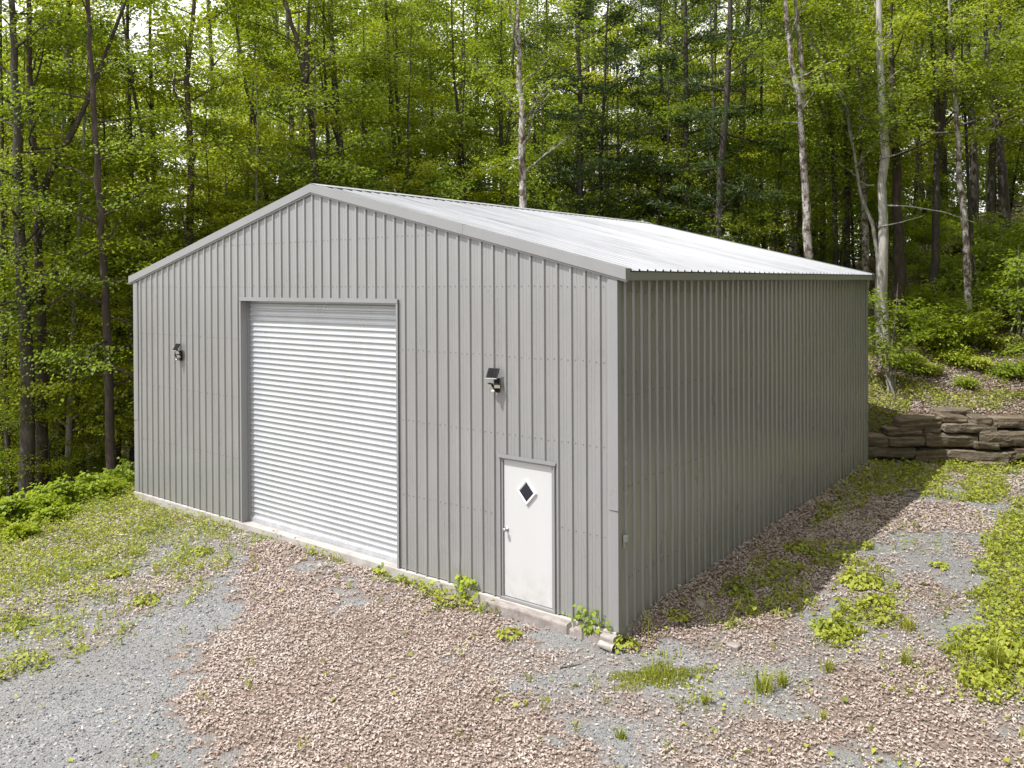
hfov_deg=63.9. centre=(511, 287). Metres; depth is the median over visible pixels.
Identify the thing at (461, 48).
maple tree
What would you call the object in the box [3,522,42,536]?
bush
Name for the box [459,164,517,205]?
young maple tree
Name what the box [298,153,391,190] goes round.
beech tree
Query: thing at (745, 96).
maple tree
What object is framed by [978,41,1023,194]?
beech tree
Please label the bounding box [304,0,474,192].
maple tree
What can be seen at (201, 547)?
broadleaf weed
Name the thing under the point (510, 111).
maple tree
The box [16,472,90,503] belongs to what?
bush
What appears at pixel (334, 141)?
young maple tree
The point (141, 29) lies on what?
sky
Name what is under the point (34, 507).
bush
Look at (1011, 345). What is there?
beech tree
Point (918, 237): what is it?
sapling
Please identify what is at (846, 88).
maple tree
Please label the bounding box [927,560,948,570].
broadleaf weed
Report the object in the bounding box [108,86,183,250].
young maple tree
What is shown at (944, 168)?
maple tree
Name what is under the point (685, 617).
broadleaf weed
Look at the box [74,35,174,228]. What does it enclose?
young maple tree
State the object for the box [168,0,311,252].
maple tree
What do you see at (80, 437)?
young maple tree
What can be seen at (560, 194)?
young maple tree
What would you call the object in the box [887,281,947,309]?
sapling
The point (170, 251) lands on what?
beech tree
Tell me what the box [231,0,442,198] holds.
maple tree
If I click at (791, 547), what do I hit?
broadleaf weed
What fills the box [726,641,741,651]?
stone
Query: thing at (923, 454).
boulder
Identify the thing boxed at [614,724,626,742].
grass tuft
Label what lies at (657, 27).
maple tree
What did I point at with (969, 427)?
boulder
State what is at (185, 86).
maple tree
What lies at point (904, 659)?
grass tuft
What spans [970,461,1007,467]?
boulder
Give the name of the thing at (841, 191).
maple tree
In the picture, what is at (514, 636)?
broadleaf weed
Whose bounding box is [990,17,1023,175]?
young maple tree
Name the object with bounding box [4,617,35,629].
broadleaf weed
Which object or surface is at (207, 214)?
beech tree
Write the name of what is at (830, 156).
maple tree
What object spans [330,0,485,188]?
maple tree
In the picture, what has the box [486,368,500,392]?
solar floodlight
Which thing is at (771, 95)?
young maple tree
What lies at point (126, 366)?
young maple tree
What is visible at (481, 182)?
beech tree
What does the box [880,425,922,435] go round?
boulder
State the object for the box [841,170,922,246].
sapling
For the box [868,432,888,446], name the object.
boulder
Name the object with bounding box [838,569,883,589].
broadleaf weed
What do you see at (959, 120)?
beech tree
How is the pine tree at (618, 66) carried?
on the ground at (140, 722)
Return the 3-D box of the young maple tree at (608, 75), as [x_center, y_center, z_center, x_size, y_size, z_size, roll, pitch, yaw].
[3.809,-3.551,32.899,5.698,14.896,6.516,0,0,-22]
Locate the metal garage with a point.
(680, 407)
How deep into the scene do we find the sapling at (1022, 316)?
26.61 m
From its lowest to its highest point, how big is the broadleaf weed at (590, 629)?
0.437 m
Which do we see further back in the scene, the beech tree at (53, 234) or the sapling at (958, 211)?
the sapling at (958, 211)
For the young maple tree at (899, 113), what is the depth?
56.27 m
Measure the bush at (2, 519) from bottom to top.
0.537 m
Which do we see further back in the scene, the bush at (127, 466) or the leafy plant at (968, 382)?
the leafy plant at (968, 382)
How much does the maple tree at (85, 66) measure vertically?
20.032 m
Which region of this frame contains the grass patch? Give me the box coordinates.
[607,659,713,693]
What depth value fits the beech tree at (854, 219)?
48.05 m
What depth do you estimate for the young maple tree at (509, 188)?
37.08 m
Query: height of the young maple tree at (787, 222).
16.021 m
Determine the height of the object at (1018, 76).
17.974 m
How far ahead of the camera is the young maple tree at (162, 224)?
23.26 m
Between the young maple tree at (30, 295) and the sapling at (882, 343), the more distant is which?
the young maple tree at (30, 295)
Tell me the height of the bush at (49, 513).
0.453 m
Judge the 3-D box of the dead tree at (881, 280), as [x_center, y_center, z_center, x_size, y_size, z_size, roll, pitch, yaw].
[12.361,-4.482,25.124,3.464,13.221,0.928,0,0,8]
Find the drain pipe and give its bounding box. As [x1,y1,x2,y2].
[598,640,615,652]
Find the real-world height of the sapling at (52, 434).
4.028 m
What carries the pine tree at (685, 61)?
on the ground at (140, 722)
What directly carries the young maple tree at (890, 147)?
on the ground at (140, 722)
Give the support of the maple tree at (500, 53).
on the ground at (140, 722)
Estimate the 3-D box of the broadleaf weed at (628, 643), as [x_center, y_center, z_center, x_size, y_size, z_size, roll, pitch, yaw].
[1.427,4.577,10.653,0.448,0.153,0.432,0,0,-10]
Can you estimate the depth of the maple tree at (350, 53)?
43.89 m
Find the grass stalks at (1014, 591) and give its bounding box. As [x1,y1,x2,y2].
[1000,564,1023,621]
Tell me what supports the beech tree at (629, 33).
on the ground at (140, 722)
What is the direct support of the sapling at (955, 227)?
on the ground at (140, 722)
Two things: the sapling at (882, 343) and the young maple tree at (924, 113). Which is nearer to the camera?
the sapling at (882, 343)
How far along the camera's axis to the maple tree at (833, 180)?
28.61 m
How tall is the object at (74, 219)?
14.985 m
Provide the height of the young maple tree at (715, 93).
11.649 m
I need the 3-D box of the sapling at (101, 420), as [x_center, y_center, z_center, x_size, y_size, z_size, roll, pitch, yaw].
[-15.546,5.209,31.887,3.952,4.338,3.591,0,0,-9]
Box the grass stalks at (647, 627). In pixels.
[640,607,656,646]
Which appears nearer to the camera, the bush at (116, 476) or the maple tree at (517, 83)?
the bush at (116, 476)
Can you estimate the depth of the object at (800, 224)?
30.35 m
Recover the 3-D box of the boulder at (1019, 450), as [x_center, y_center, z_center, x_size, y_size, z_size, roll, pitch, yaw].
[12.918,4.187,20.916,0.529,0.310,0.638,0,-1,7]
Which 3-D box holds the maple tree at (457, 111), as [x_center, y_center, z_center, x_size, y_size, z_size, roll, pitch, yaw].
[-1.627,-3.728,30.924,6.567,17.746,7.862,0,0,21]
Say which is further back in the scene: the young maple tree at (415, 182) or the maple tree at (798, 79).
the maple tree at (798, 79)
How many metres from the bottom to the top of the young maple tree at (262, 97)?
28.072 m
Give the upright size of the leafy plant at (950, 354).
0.777 m
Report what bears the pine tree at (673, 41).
on the ground at (140, 722)
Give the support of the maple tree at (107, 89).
on the ground at (140, 722)
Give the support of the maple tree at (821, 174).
on the ground at (140, 722)
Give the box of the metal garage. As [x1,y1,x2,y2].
[128,183,874,644]
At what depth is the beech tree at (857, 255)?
29.03 m
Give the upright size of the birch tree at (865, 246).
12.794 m
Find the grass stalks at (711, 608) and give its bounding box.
[697,584,741,624]
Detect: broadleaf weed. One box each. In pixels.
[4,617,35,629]
[105,567,129,577]
[131,593,159,606]
[189,545,213,555]
[371,562,390,574]
[453,574,479,599]
[495,626,523,640]
[568,604,610,634]
[613,634,640,653]
[664,607,692,622]
[718,581,753,596]
[781,540,814,554]
[809,617,857,640]
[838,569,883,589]
[856,592,896,611]
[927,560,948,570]
[960,663,1012,688]
[970,632,1023,662]
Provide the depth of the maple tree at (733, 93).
55.68 m
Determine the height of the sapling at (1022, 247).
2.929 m
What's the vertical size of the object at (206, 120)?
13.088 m
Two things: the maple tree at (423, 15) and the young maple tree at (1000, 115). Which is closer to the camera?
the maple tree at (423, 15)
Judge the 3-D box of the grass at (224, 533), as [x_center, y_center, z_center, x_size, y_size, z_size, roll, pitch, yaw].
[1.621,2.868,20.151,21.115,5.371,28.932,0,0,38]
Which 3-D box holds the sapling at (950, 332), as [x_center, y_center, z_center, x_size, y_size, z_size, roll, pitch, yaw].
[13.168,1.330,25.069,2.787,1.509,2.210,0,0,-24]
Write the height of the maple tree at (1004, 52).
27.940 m
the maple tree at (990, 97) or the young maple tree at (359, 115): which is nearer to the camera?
the maple tree at (990, 97)
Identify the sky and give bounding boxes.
[2,0,1023,261]
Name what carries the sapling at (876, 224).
on the ground at (140, 722)
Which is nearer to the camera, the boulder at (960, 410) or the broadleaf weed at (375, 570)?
the broadleaf weed at (375, 570)
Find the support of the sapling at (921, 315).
on the ground at (140, 722)
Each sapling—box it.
[0,402,82,496]
[0,440,80,489]
[0,472,17,502]
[11,391,102,483]
[73,446,128,474]
[75,370,124,474]
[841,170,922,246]
[850,173,927,254]
[858,206,931,288]
[868,286,940,395]
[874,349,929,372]
[887,264,967,316]
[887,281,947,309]
[891,200,961,260]
[891,296,966,345]
[902,306,996,351]
[904,200,959,238]
[906,232,1000,304]
[908,168,968,244]
[909,247,962,276]
[909,286,1014,328]
[918,182,986,219]
[925,212,998,253]
[927,245,1023,328]
[940,195,981,227]
[942,303,1009,348]
[950,256,1020,311]
[957,211,1021,285]
[966,167,1023,227]
[974,228,1019,285]
[975,208,1023,297]
[978,224,1023,259]
[980,244,1023,341]
[985,212,1023,239]
[991,229,1023,271]
[1003,297,1023,321]
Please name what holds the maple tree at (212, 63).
on the ground at (140, 722)
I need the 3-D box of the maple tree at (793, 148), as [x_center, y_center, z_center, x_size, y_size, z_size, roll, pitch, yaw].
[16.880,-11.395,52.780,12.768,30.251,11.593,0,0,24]
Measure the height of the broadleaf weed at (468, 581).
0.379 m
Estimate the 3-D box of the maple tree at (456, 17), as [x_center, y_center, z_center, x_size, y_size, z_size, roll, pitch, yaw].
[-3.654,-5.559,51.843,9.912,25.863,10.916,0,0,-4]
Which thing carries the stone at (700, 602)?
on the ground at (140, 722)
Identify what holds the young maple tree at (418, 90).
on the ground at (140, 722)
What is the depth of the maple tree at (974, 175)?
34.10 m
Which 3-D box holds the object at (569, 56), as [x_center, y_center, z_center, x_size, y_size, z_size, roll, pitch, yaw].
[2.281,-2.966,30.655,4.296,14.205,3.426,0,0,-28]
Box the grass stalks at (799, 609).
[776,571,816,618]
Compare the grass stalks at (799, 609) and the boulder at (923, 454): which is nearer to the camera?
the grass stalks at (799, 609)
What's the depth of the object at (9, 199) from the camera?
26.80 m
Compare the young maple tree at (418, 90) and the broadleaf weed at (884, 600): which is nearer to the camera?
the broadleaf weed at (884, 600)
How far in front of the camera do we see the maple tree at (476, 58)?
44.45 m
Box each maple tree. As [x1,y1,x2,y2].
[0,0,132,500]
[0,0,144,484]
[0,0,145,498]
[0,0,174,484]
[0,0,186,487]
[0,0,187,483]
[0,0,211,472]
[0,26,102,450]
[0,51,82,443]
[0,273,131,485]
[0,314,99,498]
[2,1,136,403]
[4,0,176,433]
[5,0,126,455]
[6,8,124,383]
[7,177,90,434]
[22,0,216,471]
[22,16,165,440]
[29,0,290,401]
[32,8,193,380]
[38,172,191,459]
[45,88,142,379]
[48,1,240,441]
[61,0,237,392]
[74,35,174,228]
[83,151,194,447]
[93,129,247,431]
[107,0,294,235]
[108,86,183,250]
[110,32,219,315]
[150,1,317,255]
[157,57,232,217]
[161,83,280,240]
[166,0,361,241]
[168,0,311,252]
[180,0,346,224]
[183,148,276,230]
[185,112,266,214]
[193,48,321,239]
[194,0,383,241]
[195,0,358,233]
[197,22,321,224]
[207,0,408,220]
[211,0,378,198]
[228,0,441,202]
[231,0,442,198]
[235,152,295,216]
[248,0,387,212]
[260,14,358,196]
[278,0,407,183]
[282,0,415,190]
[284,0,470,194]
[298,107,377,176]
[302,0,457,196]
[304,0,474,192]
[307,166,365,186]
[317,42,384,185]
[319,0,425,190]
[326,0,462,197]
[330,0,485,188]
[333,0,445,196]
[354,0,467,188]
[360,0,471,197]
[374,170,406,192]
[380,77,462,197]
[382,0,494,197]
[386,0,552,201]
[388,0,517,206]
[393,114,480,196]
[398,0,523,189]
[398,159,466,198]
[408,0,492,172]
[423,0,573,206]
[436,0,596,183]
[441,0,625,190]
[442,0,594,206]
[445,0,613,207]
[448,1,541,203]
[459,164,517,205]
[486,0,599,211]
[486,165,531,204]
[487,0,664,222]
[498,0,629,212]
[530,3,645,209]
[537,141,606,205]
[548,8,674,221]
[585,0,699,221]
[596,0,736,227]
[618,121,709,228]
[631,0,856,240]
[642,0,786,235]
[643,0,832,263]
[644,34,784,249]
[659,42,791,251]
[686,129,790,241]
[708,73,788,250]
[709,0,871,262]
[717,10,861,259]
[724,17,843,262]
[725,0,875,250]
[736,0,890,257]
[741,0,948,265]
[743,9,875,265]
[744,0,933,262]
[754,1,939,276]
[755,1,872,254]
[766,0,913,263]
[766,4,937,263]
[781,0,952,266]
[787,44,907,268]
[811,0,963,219]
[812,0,1007,339]
[818,2,932,250]
[831,0,1023,308]
[839,23,954,239]
[840,0,986,211]
[856,0,1023,232]
[863,0,1023,238]
[864,10,988,222]
[884,0,1005,232]
[894,0,1023,314]
[897,0,1023,241]
[905,3,985,189]
[934,4,1023,203]
[960,20,1023,160]
[962,1,1023,165]
[964,11,1020,143]
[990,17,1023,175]
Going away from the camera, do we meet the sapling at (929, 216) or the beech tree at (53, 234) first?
the beech tree at (53, 234)
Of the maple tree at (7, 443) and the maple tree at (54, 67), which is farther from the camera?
the maple tree at (54, 67)
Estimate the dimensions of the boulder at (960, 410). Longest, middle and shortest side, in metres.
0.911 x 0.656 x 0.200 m
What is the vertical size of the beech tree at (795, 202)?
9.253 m
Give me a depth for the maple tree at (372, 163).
26.95 m
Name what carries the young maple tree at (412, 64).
on the ground at (140, 722)
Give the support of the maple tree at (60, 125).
on the ground at (140, 722)
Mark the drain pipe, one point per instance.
(605, 645)
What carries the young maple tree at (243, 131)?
on the ground at (140, 722)
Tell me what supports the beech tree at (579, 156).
on the ground at (140, 722)
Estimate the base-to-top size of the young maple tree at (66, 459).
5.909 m
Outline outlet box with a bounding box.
[623,534,628,547]
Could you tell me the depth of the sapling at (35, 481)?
25.44 m
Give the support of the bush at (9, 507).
on the ground at (140, 722)
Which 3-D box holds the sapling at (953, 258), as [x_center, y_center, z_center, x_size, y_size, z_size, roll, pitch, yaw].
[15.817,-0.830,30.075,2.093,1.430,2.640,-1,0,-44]
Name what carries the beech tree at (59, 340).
on the ground at (140, 722)
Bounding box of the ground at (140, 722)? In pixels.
[0,196,1023,767]
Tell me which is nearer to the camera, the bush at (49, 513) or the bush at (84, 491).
the bush at (49, 513)
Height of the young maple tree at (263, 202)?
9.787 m
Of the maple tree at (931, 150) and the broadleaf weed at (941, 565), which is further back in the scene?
the maple tree at (931, 150)
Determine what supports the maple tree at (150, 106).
on the ground at (140, 722)
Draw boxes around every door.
[250,301,396,562]
[503,459,551,607]
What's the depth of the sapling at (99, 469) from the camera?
28.39 m
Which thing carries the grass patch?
on the ground at (140, 722)
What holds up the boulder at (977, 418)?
on the boulder at (969, 427)
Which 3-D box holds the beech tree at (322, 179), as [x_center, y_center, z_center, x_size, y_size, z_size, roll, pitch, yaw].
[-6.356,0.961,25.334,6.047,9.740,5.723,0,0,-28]
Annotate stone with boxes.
[694,598,706,607]
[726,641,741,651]
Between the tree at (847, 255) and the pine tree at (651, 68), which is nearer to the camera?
the tree at (847, 255)
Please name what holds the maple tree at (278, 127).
on the ground at (140, 722)
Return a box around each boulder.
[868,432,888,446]
[868,446,916,457]
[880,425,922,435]
[884,434,924,446]
[893,414,941,430]
[910,446,948,462]
[922,428,940,433]
[922,430,977,447]
[931,406,972,415]
[934,412,968,423]
[939,421,996,432]
[944,447,1008,463]
[966,413,992,424]
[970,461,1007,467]
[972,441,999,449]
[974,428,1023,446]
[989,415,1023,427]
[1000,448,1015,460]
[1004,446,1023,459]
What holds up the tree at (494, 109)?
on the ground at (140, 722)
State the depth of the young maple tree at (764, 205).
26.26 m
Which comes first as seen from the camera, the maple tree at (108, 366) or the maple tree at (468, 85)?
the maple tree at (108, 366)
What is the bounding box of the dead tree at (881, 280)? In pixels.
[862,0,971,351]
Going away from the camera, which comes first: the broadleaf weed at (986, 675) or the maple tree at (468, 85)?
the broadleaf weed at (986, 675)
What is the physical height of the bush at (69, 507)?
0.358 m
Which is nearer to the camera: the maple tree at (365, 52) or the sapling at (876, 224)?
the sapling at (876, 224)
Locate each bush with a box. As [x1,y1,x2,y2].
[0,488,39,524]
[0,512,10,535]
[0,518,39,542]
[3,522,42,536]
[15,501,53,520]
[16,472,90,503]
[23,502,72,524]
[25,489,71,515]
[58,502,85,514]
[65,483,94,501]
[71,471,129,493]
[90,477,128,499]
[98,472,128,483]
[99,456,134,482]
[112,472,134,485]
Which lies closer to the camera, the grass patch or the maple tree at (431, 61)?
the grass patch
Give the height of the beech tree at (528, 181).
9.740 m
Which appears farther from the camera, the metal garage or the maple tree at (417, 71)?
the maple tree at (417, 71)
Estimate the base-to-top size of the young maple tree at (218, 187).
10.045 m
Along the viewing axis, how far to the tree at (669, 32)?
27.19 m
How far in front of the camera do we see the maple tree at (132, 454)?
24.88 m
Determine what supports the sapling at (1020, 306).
on the ground at (140, 722)
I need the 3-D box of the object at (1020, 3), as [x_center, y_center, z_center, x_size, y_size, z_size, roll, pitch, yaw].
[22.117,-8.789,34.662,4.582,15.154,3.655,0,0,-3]
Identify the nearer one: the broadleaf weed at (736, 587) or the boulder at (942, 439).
the broadleaf weed at (736, 587)
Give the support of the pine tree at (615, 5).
on the ground at (140, 722)
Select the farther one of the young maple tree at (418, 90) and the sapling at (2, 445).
the young maple tree at (418, 90)
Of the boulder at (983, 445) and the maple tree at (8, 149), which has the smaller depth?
the boulder at (983, 445)
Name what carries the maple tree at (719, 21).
on the ground at (140, 722)
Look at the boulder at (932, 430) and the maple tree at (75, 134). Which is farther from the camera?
the maple tree at (75, 134)
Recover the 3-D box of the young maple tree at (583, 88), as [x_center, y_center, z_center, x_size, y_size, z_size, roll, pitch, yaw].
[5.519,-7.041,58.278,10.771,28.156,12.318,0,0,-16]
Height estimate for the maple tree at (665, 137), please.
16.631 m
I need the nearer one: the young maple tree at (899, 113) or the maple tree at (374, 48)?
the maple tree at (374, 48)
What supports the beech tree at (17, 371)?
on the ground at (140, 722)
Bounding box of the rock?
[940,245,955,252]
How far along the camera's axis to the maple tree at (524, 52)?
50.53 m
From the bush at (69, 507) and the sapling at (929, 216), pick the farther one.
the sapling at (929, 216)
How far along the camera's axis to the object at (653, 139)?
30.39 m
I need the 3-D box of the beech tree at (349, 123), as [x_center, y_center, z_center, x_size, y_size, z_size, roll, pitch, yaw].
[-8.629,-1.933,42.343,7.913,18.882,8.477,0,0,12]
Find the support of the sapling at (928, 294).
on the ground at (140, 722)
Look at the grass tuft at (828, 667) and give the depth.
9.88 m
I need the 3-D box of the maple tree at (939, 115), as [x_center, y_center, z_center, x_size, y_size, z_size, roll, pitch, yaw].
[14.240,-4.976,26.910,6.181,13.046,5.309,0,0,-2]
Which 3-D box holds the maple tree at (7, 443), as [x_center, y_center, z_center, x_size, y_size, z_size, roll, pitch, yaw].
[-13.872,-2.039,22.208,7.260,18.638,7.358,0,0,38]
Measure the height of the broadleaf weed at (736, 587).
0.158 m
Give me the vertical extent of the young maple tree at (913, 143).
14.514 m
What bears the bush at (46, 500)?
on the ground at (140, 722)
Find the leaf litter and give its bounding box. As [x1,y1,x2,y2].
[0,319,1023,767]
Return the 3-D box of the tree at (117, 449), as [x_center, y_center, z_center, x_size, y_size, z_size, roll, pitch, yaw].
[-12.035,-0.375,24.728,4.776,15.794,3.809,0,0,-11]
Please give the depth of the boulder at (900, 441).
20.87 m
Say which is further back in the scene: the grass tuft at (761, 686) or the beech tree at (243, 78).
the beech tree at (243, 78)
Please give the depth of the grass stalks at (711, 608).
11.23 m
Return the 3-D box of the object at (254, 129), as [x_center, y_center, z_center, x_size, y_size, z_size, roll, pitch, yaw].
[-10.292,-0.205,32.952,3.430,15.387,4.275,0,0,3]
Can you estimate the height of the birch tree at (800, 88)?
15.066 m
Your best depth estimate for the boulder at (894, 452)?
21.01 m
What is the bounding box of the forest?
[2,0,1023,388]
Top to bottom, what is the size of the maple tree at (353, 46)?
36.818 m
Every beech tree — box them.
[0,18,138,480]
[0,58,127,481]
[0,261,98,491]
[90,214,200,423]
[99,182,240,429]
[174,9,313,194]
[261,158,341,207]
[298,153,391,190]
[307,73,384,154]
[413,162,476,199]
[454,154,511,200]
[465,172,515,205]
[488,142,596,214]
[533,96,672,220]
[547,23,681,218]
[623,0,805,253]
[628,86,798,254]
[709,6,860,264]
[710,92,864,252]
[771,80,930,318]
[782,34,968,264]
[913,1,1019,182]
[921,1,1023,208]
[943,10,1023,223]
[947,17,1005,170]
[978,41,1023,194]
[987,190,1023,457]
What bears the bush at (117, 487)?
on the ground at (140, 722)
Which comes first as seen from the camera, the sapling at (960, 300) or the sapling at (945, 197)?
the sapling at (960, 300)
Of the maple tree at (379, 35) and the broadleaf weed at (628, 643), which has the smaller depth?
the broadleaf weed at (628, 643)
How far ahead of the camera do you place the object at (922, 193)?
37.52 m
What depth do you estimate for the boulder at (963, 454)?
20.70 m
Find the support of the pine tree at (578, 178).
on the ground at (140, 722)
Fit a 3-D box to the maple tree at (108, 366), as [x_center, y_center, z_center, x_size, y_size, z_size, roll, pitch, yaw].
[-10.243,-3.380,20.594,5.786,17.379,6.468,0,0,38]
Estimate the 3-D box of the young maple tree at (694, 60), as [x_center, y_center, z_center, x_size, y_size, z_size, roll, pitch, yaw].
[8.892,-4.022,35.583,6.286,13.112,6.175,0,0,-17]
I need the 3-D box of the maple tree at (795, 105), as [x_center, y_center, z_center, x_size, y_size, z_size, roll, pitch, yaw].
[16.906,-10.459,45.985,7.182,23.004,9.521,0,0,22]
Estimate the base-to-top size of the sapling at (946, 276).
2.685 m
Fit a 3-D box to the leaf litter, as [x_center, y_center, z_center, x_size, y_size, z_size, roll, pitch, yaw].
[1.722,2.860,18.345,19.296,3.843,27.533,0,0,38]
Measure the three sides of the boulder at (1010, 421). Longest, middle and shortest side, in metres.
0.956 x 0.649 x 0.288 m
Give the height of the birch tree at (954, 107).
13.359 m
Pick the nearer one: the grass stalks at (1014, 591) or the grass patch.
the grass patch
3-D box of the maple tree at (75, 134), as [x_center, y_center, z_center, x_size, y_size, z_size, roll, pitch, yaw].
[-21.290,-2.497,39.939,8.826,21.327,6.658,-1,0,-44]
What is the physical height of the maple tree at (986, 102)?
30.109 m
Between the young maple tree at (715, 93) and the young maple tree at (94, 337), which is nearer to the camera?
the young maple tree at (94, 337)
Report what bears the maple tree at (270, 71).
on the ground at (140, 722)
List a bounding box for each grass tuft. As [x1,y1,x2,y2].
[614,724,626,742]
[700,688,712,705]
[740,660,786,697]
[774,664,794,689]
[815,657,837,673]
[818,706,834,719]
[891,648,917,666]
[897,613,919,633]
[964,628,1020,672]
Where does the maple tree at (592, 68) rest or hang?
on the ground at (140, 722)
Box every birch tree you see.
[718,0,901,259]
[772,0,945,315]
[845,0,1023,339]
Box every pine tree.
[507,0,669,213]
[515,0,668,221]
[527,0,675,224]
[604,0,759,202]
[607,0,778,246]
[609,0,699,232]
[619,0,768,220]
[637,0,810,237]
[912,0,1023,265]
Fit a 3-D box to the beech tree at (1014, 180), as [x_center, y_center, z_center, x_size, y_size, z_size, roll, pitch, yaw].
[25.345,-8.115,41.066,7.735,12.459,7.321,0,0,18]
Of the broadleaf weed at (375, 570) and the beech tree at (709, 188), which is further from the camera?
the beech tree at (709, 188)
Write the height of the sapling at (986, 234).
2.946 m
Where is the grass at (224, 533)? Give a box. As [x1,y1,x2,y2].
[0,295,1023,767]
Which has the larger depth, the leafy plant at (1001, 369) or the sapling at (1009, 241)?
the sapling at (1009, 241)
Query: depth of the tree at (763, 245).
29.60 m
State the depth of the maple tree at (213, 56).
41.53 m
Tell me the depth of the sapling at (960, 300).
25.89 m
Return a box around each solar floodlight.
[172,343,181,360]
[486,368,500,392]
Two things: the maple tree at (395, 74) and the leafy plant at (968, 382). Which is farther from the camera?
the maple tree at (395, 74)
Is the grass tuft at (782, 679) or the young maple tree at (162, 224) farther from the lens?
the young maple tree at (162, 224)
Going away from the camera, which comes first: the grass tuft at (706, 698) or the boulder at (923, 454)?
the grass tuft at (706, 698)
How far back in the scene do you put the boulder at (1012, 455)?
20.67 m
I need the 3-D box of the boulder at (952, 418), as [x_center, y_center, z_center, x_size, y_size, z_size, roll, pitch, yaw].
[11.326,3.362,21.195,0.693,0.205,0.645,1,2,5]
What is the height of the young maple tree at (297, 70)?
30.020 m
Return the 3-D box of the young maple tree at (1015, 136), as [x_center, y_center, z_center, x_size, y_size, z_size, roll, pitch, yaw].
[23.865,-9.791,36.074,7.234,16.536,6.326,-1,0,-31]
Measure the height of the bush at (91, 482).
0.634 m
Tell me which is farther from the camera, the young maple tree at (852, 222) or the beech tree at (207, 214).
the young maple tree at (852, 222)
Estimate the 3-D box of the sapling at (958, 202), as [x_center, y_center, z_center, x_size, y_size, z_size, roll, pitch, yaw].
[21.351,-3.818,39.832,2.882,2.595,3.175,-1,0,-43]
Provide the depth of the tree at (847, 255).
29.33 m
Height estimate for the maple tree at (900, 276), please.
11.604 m
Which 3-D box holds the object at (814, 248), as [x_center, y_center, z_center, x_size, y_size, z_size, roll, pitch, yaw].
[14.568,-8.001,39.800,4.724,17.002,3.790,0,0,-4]
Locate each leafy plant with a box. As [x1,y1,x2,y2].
[911,361,949,376]
[921,342,982,369]
[949,374,987,388]
[955,352,997,370]
[977,330,1023,353]
[980,355,1023,380]
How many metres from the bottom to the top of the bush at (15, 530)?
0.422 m
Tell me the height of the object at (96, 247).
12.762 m
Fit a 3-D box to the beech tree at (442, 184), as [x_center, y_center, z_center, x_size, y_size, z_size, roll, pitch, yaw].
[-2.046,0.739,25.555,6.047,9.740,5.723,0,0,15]
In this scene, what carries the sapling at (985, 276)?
on the ground at (140, 722)
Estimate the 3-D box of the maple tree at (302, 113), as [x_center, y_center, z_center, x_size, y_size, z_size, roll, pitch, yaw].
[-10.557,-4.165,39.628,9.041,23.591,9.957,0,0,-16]

